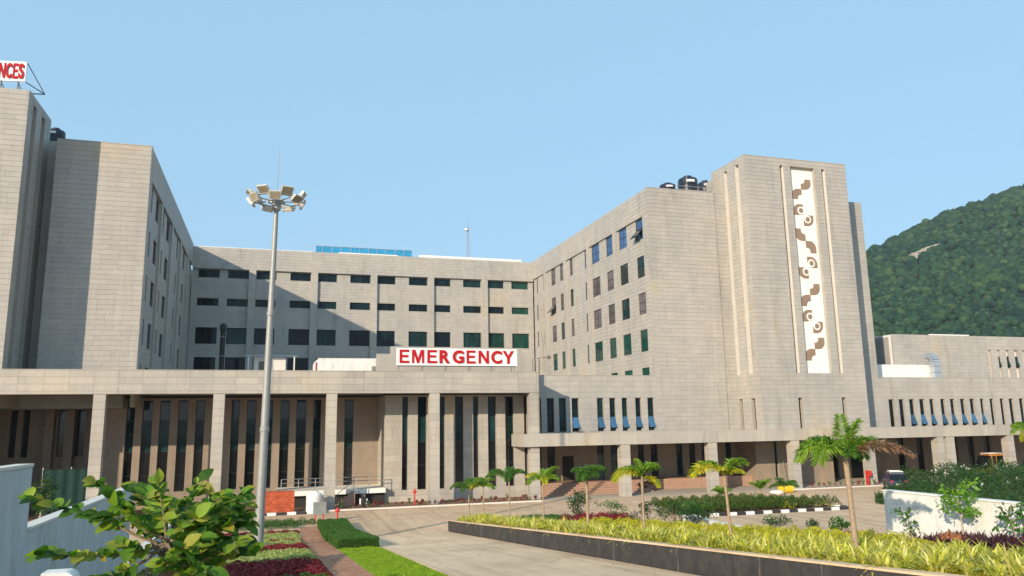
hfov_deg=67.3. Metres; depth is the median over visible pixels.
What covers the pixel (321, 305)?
window
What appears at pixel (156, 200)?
window
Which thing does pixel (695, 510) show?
shrub
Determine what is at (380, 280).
window
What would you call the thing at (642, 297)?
window
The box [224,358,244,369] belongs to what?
window
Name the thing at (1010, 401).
window
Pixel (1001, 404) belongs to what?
window
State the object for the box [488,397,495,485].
window
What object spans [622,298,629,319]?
window
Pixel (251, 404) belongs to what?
window
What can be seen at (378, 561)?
lawn
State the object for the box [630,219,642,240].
window
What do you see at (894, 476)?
parked car
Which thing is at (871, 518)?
side road
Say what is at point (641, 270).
window
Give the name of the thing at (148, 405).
window
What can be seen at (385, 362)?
roof wall
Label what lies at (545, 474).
palm tree
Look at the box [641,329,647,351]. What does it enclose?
window
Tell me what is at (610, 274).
window
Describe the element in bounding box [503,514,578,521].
green cover
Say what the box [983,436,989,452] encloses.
window
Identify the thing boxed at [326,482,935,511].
kerb
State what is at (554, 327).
window
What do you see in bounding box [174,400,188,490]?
window
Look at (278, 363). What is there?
roof shed
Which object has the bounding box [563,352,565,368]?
window
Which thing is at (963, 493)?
young tree
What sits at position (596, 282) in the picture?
window
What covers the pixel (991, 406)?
window
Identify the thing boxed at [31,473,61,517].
young tree
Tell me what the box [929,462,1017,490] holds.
white flowers
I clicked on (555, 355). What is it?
window
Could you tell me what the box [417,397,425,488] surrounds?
window
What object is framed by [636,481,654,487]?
shrub
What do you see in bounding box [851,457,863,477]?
window
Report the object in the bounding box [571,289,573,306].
window
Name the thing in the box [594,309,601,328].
window
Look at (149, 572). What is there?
variegated cover
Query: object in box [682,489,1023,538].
boundary wall
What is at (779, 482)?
palm tree
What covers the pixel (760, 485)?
palm tree
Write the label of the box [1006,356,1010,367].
window
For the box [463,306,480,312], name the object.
window
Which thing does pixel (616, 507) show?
shrub
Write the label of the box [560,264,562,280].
window
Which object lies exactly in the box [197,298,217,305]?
window
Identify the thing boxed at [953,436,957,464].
window
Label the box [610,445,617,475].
window
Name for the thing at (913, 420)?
window
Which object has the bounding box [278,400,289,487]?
window
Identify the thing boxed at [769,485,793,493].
yellow drum
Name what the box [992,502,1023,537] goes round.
young tree
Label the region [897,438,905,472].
window
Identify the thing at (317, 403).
window
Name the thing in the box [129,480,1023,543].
cross road
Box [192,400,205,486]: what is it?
window
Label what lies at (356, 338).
window
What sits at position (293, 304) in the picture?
window
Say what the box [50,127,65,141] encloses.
water tank
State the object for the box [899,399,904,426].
window
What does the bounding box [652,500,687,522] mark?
shrub
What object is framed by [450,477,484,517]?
palm tree
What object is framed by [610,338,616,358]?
window
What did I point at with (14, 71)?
roof sign
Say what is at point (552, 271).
window
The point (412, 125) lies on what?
sky
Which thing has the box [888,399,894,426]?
window
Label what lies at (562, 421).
window
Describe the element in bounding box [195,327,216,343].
window
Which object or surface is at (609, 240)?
window
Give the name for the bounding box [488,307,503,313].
window
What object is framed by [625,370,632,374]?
window
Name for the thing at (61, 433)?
window
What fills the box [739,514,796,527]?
shrub
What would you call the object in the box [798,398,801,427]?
window
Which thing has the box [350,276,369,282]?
window
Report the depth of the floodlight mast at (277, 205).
38.25 m
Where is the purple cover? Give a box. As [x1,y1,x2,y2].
[909,530,1023,551]
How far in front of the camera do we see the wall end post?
6.86 m
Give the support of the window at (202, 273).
in the hospital building
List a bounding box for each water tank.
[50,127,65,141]
[306,491,322,511]
[659,182,674,188]
[678,175,697,190]
[698,180,707,191]
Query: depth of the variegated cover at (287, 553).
29.04 m
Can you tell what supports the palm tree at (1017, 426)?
on the ground
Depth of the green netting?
54.94 m
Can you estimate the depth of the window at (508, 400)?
67.29 m
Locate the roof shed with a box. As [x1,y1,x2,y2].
[242,355,296,369]
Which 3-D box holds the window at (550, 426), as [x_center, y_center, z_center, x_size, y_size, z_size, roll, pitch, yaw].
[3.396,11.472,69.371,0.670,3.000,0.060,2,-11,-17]
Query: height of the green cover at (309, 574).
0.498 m
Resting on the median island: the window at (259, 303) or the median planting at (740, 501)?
the median planting at (740, 501)
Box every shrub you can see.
[566,489,591,514]
[593,500,628,514]
[629,501,672,519]
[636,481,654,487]
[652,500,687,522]
[673,500,716,522]
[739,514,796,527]
[805,517,819,528]
[828,516,850,531]
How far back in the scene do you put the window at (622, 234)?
81.52 m
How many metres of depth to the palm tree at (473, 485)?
45.15 m
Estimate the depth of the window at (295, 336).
98.64 m
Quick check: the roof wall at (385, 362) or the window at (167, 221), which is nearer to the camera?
the roof wall at (385, 362)
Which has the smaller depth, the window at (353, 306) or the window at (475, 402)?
the window at (475, 402)
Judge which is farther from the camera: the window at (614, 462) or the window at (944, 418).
the window at (944, 418)
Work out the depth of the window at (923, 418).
81.46 m
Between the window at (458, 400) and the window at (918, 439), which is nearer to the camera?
the window at (458, 400)
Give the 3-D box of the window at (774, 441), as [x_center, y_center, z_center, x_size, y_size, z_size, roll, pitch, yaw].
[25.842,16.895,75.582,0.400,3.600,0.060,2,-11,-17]
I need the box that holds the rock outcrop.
[909,244,938,257]
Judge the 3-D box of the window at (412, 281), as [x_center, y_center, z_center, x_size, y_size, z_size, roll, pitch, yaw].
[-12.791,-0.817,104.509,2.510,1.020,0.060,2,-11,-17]
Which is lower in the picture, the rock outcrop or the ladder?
the ladder
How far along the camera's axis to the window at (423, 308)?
103.91 m
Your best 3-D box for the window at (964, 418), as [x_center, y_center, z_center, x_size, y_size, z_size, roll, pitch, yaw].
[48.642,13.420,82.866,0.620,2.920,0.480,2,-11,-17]
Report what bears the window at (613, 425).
in the hospital building
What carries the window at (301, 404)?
in the hospital building
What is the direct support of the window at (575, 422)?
in the hospital building
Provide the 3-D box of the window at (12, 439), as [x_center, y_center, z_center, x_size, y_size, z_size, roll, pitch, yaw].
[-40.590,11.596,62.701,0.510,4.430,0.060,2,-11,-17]
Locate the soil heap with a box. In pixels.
[933,528,965,541]
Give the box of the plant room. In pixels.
[313,358,375,370]
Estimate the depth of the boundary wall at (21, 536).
14.17 m
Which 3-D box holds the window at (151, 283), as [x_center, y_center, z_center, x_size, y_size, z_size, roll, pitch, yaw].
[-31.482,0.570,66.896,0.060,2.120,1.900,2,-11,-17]
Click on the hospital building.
(720, 320)
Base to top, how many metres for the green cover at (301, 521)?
0.509 m
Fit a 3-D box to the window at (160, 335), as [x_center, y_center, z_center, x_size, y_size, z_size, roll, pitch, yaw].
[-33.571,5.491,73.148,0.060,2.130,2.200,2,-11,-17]
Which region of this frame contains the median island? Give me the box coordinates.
[674,504,848,516]
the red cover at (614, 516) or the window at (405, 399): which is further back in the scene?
the window at (405, 399)
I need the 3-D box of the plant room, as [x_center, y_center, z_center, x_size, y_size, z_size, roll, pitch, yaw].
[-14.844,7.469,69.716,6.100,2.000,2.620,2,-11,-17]
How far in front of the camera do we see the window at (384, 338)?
101.90 m
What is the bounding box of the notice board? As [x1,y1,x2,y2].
[313,502,325,519]
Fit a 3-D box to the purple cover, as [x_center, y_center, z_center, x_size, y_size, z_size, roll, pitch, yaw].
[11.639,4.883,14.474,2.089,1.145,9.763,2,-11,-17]
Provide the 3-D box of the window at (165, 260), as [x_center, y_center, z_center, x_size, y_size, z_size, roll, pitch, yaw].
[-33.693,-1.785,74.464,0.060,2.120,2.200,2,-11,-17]
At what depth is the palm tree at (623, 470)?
25.90 m
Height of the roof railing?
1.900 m
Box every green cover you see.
[234,517,298,530]
[235,517,315,527]
[281,572,329,575]
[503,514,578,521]
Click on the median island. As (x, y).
(768, 510)
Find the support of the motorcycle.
on the planting strip at (486, 500)
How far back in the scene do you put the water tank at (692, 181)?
79.06 m
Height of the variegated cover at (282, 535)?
0.337 m
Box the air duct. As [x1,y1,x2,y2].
[923,353,941,376]
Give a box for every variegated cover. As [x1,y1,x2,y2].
[138,566,224,575]
[188,547,317,563]
[196,538,305,547]
[215,531,300,540]
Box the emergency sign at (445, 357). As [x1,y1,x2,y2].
[396,348,516,370]
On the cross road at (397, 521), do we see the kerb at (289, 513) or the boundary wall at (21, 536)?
the kerb at (289, 513)
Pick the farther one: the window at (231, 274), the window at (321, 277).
the window at (321, 277)
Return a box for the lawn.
[338,546,446,575]
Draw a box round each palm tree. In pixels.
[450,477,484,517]
[466,477,495,514]
[485,466,526,518]
[525,466,560,520]
[571,464,607,524]
[609,458,661,527]
[686,457,748,538]
[710,485,731,494]
[748,478,770,494]
[769,477,798,495]
[793,413,915,550]
[1009,421,1023,440]
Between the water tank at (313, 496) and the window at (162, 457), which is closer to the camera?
the water tank at (313, 496)
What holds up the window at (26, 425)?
in the hospital building
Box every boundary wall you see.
[0,463,170,575]
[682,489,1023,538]
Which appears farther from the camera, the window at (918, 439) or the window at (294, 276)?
the window at (294, 276)
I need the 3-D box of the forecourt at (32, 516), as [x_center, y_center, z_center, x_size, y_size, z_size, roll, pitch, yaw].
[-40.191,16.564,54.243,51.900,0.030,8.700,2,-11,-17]
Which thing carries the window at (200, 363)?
in the hospital building
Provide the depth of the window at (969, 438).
88.01 m
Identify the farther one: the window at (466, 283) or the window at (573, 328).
the window at (466, 283)
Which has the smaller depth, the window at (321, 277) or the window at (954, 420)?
the window at (954, 420)
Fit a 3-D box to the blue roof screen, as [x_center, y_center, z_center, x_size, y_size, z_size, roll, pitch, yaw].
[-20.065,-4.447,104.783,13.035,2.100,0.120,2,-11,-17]
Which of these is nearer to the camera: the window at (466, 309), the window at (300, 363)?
the window at (300, 363)
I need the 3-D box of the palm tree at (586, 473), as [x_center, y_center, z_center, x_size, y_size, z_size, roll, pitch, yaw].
[3.077,8.354,30.399,1.711,2.722,1.841,2,-11,-17]
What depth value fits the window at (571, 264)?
95.66 m
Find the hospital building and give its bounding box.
[0,88,1023,510]
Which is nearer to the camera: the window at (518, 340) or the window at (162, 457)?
the window at (162, 457)
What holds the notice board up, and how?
on the cross road at (397, 521)
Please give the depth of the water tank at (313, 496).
56.61 m
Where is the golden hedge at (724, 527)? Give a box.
[578,516,937,545]
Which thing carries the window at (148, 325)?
in the hospital building
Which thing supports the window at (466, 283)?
in the hospital building
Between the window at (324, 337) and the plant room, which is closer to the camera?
the plant room
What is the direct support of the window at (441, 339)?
in the hospital building
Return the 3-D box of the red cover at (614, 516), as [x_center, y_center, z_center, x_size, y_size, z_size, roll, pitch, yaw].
[4.031,11.057,36.957,2.873,0.771,4.062,2,-11,-17]
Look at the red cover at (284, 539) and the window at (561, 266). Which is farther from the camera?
the window at (561, 266)
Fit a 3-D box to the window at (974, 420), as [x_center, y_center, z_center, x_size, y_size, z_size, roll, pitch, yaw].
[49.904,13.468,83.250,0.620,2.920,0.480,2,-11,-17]
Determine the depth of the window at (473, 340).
105.31 m
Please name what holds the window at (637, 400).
in the hospital building
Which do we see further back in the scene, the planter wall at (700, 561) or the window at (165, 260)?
the window at (165, 260)
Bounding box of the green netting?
[38,467,87,517]
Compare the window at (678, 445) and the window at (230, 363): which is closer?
the window at (678, 445)
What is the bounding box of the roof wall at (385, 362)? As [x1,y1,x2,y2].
[376,346,531,371]
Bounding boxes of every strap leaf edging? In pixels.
[455,511,651,540]
[608,522,1023,575]
[775,527,1023,557]
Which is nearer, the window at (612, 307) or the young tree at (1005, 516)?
the young tree at (1005, 516)
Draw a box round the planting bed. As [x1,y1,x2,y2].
[639,521,1010,553]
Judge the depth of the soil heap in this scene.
18.28 m
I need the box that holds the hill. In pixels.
[873,216,1022,329]
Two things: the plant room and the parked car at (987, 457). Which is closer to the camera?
the plant room
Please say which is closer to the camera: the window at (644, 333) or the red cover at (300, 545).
the red cover at (300, 545)
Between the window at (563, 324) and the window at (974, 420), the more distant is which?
the window at (563, 324)
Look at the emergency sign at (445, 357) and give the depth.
64.13 m
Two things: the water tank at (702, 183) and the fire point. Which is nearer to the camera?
the fire point
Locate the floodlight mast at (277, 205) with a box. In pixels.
[245,147,306,544]
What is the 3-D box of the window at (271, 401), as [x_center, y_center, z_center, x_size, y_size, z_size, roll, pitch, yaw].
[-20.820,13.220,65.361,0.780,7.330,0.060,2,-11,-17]
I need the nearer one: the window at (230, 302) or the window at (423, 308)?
the window at (230, 302)
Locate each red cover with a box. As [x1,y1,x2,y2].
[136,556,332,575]
[220,541,308,553]
[224,529,299,535]
[267,538,302,541]
[558,511,637,520]
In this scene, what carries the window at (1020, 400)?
in the hospital building
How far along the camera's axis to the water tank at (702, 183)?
82.02 m
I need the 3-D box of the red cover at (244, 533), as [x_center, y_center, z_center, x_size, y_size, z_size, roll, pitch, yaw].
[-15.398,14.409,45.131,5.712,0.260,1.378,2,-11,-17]
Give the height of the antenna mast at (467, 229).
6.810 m
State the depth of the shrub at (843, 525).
22.59 m
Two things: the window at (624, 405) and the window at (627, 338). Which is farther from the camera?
the window at (627, 338)
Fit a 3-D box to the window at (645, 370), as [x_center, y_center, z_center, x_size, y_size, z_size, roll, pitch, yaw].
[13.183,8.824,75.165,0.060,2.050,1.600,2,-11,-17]
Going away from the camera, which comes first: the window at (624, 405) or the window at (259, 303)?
the window at (624, 405)
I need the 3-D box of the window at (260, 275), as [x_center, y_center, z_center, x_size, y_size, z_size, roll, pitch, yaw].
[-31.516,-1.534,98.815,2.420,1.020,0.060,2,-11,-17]
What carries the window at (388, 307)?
in the hospital building
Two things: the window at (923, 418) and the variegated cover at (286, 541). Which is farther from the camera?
the window at (923, 418)
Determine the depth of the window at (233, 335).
96.45 m
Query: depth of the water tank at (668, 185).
81.06 m
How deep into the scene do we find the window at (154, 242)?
68.06 m
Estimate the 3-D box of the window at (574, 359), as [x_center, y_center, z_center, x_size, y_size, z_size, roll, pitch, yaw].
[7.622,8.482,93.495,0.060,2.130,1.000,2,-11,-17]
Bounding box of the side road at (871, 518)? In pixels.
[652,499,1022,534]
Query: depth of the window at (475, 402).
66.37 m
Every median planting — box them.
[649,492,841,512]
[765,500,831,507]
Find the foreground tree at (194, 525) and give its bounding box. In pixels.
[17,468,267,575]
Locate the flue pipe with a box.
[219,323,226,369]
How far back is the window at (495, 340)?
106.30 m
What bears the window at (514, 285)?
in the hospital building
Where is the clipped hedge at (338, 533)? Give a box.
[317,518,379,548]
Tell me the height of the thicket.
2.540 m
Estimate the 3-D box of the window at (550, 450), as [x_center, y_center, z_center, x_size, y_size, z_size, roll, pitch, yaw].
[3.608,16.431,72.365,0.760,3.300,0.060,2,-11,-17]
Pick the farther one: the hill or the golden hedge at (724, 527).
the hill
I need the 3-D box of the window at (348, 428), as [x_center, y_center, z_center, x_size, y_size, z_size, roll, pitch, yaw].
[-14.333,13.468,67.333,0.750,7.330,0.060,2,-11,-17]
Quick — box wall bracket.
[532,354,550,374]
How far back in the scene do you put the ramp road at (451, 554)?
25.42 m
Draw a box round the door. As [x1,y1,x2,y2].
[259,361,263,369]
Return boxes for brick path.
[300,526,375,575]
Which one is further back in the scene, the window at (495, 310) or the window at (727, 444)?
the window at (495, 310)
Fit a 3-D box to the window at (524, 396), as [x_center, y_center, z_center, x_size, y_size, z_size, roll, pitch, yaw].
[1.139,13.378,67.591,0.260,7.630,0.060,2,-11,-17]
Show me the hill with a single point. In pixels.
(1019, 225)
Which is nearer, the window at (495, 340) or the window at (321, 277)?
the window at (321, 277)
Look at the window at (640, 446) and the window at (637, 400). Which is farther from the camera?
the window at (640, 446)
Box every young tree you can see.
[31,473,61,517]
[890,507,919,537]
[934,477,981,533]
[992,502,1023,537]
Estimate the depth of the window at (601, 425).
70.79 m
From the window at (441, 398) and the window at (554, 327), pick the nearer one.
the window at (441, 398)
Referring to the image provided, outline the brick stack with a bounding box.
[265,490,294,513]
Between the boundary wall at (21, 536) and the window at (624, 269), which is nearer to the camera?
the boundary wall at (21, 536)
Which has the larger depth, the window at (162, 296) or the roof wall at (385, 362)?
the window at (162, 296)
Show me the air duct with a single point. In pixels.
(934, 364)
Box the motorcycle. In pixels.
[358,491,368,507]
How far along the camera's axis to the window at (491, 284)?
107.71 m
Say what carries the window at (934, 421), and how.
in the hospital building
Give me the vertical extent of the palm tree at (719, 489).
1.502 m
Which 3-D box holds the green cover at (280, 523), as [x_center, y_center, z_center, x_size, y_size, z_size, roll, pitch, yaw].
[-16.249,14.726,47.890,5.721,0.557,2.167,2,-11,-17]
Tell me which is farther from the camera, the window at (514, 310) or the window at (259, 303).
the window at (514, 310)
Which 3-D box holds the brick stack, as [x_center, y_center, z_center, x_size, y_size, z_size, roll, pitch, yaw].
[-17.210,15.746,56.700,2.221,1.518,1.012,2,-11,-17]
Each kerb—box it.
[265,511,312,515]
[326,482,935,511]
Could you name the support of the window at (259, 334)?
in the hospital building
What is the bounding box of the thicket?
[874,457,1023,503]
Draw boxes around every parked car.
[882,470,908,488]
[972,453,1003,474]
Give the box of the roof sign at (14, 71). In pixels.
[0,61,44,94]
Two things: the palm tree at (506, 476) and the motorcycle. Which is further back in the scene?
the motorcycle
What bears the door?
in the roof shed
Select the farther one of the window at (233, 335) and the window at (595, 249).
the window at (233, 335)
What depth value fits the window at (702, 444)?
77.16 m
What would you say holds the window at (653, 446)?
in the hospital building
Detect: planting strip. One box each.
[326,496,540,509]
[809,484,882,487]
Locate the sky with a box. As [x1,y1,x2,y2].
[0,0,1023,269]
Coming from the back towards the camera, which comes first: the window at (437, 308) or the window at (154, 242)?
the window at (437, 308)
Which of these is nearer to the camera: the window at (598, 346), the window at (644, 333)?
the window at (644, 333)
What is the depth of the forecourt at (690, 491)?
69.42 m
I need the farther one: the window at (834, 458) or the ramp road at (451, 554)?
the window at (834, 458)
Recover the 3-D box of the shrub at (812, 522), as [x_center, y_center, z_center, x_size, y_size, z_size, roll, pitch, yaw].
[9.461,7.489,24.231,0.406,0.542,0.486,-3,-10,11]
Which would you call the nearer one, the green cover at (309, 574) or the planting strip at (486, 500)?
the green cover at (309, 574)
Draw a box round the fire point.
[865,470,871,484]
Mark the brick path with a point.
(335, 561)
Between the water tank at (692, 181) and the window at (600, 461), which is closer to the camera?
the window at (600, 461)
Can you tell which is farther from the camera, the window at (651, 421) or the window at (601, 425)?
the window at (651, 421)
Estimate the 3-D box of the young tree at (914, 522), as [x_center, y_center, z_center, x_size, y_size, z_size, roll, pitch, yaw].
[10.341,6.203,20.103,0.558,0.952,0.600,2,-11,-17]
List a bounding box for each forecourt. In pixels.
[28,506,305,521]
[541,475,975,500]
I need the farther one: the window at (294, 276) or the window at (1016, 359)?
the window at (294, 276)
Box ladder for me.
[781,449,787,479]
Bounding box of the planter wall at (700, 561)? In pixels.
[448,520,966,575]
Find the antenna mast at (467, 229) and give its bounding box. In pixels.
[464,226,469,256]
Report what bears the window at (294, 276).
in the hospital building
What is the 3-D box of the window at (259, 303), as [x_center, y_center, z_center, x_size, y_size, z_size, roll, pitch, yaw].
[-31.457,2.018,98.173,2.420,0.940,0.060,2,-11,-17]
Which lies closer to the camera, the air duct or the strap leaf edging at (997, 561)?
the strap leaf edging at (997, 561)
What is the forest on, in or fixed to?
on the hill
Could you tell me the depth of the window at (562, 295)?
98.19 m
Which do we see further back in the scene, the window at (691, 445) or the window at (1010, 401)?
the window at (1010, 401)
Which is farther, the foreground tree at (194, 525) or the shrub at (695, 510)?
the shrub at (695, 510)
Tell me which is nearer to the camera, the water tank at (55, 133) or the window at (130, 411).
the window at (130, 411)
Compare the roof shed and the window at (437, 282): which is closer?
the roof shed
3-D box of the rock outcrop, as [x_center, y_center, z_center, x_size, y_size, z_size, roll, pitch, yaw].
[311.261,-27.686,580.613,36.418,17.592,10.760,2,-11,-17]
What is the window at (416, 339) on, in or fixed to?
in the hospital building
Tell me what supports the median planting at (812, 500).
on the median island
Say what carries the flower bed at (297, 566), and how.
on the ground
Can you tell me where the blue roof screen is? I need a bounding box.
[316,245,411,256]
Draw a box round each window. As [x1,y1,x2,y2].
[8,411,17,457]
[20,410,30,457]
[56,410,66,456]
[74,410,85,456]
[122,401,134,486]
[138,401,153,483]
[146,325,149,348]
[149,283,152,305]
[152,242,154,263]
[155,200,157,221]
[157,401,170,481]
[158,335,161,356]
[161,296,163,317]
[163,260,165,279]
[166,221,168,241]
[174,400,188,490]
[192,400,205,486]
[193,357,214,369]
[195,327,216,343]
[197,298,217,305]
[199,269,219,277]
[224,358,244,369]
[226,328,246,343]
[227,299,247,306]
[228,271,248,278]
[228,400,239,488]
[244,400,256,486]
[254,328,273,344]
[255,300,275,306]
[257,272,276,279]
[266,400,272,487]
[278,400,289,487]
[287,358,307,369]
[288,329,308,344]
[289,301,309,307]
[290,273,310,280]
[294,400,306,486]
[311,400,320,485]
[316,330,335,345]
[317,302,335,308]
[318,274,336,281]
[343,400,352,484]
[349,330,368,345]
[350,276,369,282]
[350,303,369,309]
[376,331,394,345]
[377,277,394,283]
[377,304,394,310]
[402,397,407,489]
[408,332,426,346]
[409,278,426,285]
[409,305,426,311]
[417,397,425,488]
[434,279,449,286]
[434,305,449,311]
[434,332,449,346]
[440,397,443,487]
[455,397,462,487]
[463,280,479,287]
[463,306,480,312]
[463,333,480,347]
[473,397,477,477]
[488,281,502,288]
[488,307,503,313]
[488,333,503,347]
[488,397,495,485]
[505,396,513,485]
[511,282,527,288]
[512,308,527,313]
[512,334,528,347]
[524,396,526,484]
[547,297,555,313]
[547,398,553,431]
[547,446,554,480]
[551,269,554,284]
[553,325,556,341]
[554,354,557,370]
[559,398,565,431]
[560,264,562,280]
[561,294,563,310]
[562,323,564,339]
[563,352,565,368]
[570,259,572,275]
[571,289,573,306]
[572,319,574,335]
[572,398,579,431]
[573,349,575,366]
[592,243,598,264]
[593,276,600,296]
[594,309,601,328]
[595,341,602,361]
[597,398,604,430]
[597,445,603,478]
[606,236,612,256]
[608,270,613,290]
[609,304,614,323]
[609,398,616,430]
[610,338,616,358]
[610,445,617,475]
[619,228,626,249]
[621,263,628,285]
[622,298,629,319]
[622,398,628,430]
[624,334,631,355]
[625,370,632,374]
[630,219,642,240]
[635,398,642,429]
[637,256,644,278]
[638,444,643,476]
[639,292,646,314]
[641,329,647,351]
[642,367,649,374]
[647,398,655,429]
[650,444,657,476]
[676,443,682,475]
[689,443,694,473]
[701,443,705,474]
[725,442,730,461]
[774,441,777,476]
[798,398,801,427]
[833,452,838,477]
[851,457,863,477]
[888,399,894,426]
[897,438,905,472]
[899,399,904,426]
[909,399,917,425]
[916,437,924,472]
[919,399,927,425]
[929,399,937,425]
[940,399,948,425]
[950,399,957,425]
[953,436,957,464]
[960,399,968,424]
[967,436,974,466]
[970,399,977,424]
[980,399,987,424]
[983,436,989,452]
[990,399,994,424]
[1000,399,1004,424]
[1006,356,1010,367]
[1009,399,1014,423]
[1015,357,1019,367]
[1019,399,1023,422]
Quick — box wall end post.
[41,568,79,575]
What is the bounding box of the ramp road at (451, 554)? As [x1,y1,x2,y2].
[378,532,698,575]
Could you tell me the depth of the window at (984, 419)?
83.72 m
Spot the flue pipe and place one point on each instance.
(223, 328)
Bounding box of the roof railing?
[675,176,709,191]
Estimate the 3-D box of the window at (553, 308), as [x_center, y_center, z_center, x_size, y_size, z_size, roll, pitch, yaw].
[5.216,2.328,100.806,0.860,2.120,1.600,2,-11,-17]
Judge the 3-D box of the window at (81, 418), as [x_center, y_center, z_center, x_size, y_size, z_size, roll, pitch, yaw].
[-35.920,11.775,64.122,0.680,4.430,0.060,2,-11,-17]
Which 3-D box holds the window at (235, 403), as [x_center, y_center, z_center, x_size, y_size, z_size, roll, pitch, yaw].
[-23.325,13.124,64.599,0.640,7.330,0.060,2,-11,-17]
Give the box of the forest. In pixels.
[866,184,1023,336]
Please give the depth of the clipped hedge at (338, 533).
38.01 m

